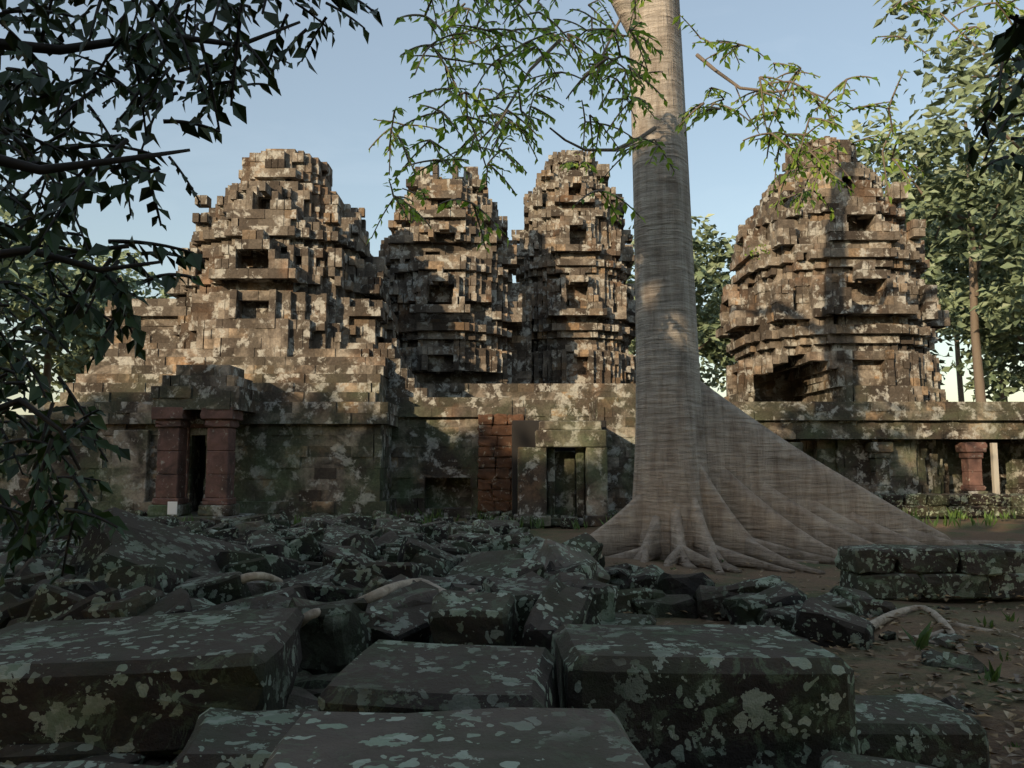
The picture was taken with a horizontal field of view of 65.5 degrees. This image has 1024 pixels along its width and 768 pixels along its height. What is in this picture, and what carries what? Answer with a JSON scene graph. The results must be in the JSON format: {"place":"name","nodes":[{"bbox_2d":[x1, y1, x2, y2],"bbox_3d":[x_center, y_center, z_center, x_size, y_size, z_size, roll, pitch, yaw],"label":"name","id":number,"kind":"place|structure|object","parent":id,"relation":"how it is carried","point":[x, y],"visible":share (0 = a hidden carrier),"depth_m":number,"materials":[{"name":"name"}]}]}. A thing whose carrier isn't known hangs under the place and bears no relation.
{"place":"outdoors","nodes":[
{"label":"outdoors","id":0,"kind":"place"},
{"bbox_2d":[477,413,523,511],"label":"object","id":1,"kind":"object","parent":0,"point":[494,474],"visible":0.71,"depth_m":23.49,"materials":[{"name":"red stone"}]},
{"bbox_2d":[0,0,1023,414],"label":"sky","id":2,"kind":"structure","parent":0,"point":[328,115],"materials":[{"name":"blue"}]},
{"bbox_2d":[0,0,1023,586],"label":"branches","id":3,"kind":"object","parent":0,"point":[54,166],"visible":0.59,"depth_m":5.86,"materials":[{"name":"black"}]},
{"bbox_2d":[3,516,1023,767],"bbox_3d":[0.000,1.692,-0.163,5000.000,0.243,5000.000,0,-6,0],"label":"ground","id":4,"kind":"structure","parent":0,"point":[885,656],"depth_m":7.72,"materials":[{"name":"brown soil"}]},
{"bbox_2d":[167,502,176,515],"bbox_3d":[-8.500,3.286,19.933,0.240,0.680,0.058,0,-6,0],"label":"sign","id":5,"kind":"object","parent":4,"relation":"on","point":[172,508],"visible":0.67,"depth_m":19.92,"materials":[{"name":"white paint"}]},
{"bbox_2d":[0,492,1023,767],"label":"rubble","id":6,"kind":"object","parent":4,"relation":"on","point":[160,642],"visible":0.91,"depth_m":4.09,"materials":[{"name":"grey stone"}]},
{"bbox_2d":[241,554,1023,654],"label":"rubble roots","id":7,"kind":"object","parent":6,"relation":"on","point":[387,589],"visible":0.49,"depth_m":6.91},
{"bbox_2d":[0,136,1023,523],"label":"temple","id":8,"kind":"structure","parent":4,"relation":"on","point":[324,350],"depth_m":26.59,"materials":[{"name":"stone"}]},
{"bbox_2d":[439,128,819,258],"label":"plants","id":9,"kind":"object","parent":8,"relation":"on","point":[764,251],"visible":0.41,"depth_m":29.77,"materials":[{"name":"green plant"}]},
{"bbox_2d":[990,443,999,493],"bbox_3d":[15.617,2.819,25.748,0.160,1.823,0.160,0,-6,0],"label":"timber prop","id":10,"kind":"object","parent":8,"relation":"attached to","point":[994,468],"visible":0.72,"depth_m":25.70,"materials":[{"name":"beige wood"}]},
{"bbox_2d":[4,12,1023,401],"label":"trunks","id":11,"kind":"object","parent":4,"relation":"on","point":[976,348],"visible":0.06,"depth_m":48.65,"materials":[{"name":"brown"}]},
{"bbox_2d":[0,0,1023,401],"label":"leaves","id":12,"kind":"object","parent":11,"relation":"attached to","point":[944,186],"visible":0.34,"depth_m":47.71,"materials":[{"name":"green plant"}]},
{"bbox_2d":[62,506,1020,753],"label":"grass","id":13,"kind":"structure","parent":4,"relation":"on","point":[923,640],"depth_m":19.50,"materials":[{"name":"green plant"}]},
{"bbox_2d":[110,420,1023,525],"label":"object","id":14,"kind":"object","parent":4,"relation":"on","point":[130,481],"depth_m":21.63,"materials":[{"name":"stone"}]},
{"bbox_2d":[590,0,1023,575],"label":"tree","id":15,"kind":"object","parent":4,"relation":"on","point":[716,474],"visible":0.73,"depth_m":14.74,"materials":[{"name":"grey plant"}]},
{"bbox_2d":[615,555,1023,767],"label":"litter","id":16,"kind":"object","parent":4,"relation":"on","point":[1011,714],"visible":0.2,"depth_m":6.03,"materials":[{"name":"brown plant"}]},
{"bbox_2d":[514,430,611,526],"bbox_3d":[1.333,2.499,21.283,2.574,2.520,1.064,0,-6,0],"label":"door frame","id":17,"kind":"object","parent":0,"point":[532,480],"visible":0.78,"depth_m":20.90,"materials":[{"name":"grey stone"}]},
{"bbox_2d":[151,407,987,504],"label":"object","id":18,"kind":"object","parent":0,"point":[174,425],"visible":0.92,"depth_m":20.37,"materials":[{"name":"red stone"}]},
{"bbox_2d":[366,0,1023,253],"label":"branches","id":19,"kind":"object","parent":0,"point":[587,74],"visible":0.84,"depth_m":11.66,"materials":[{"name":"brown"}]}
]}

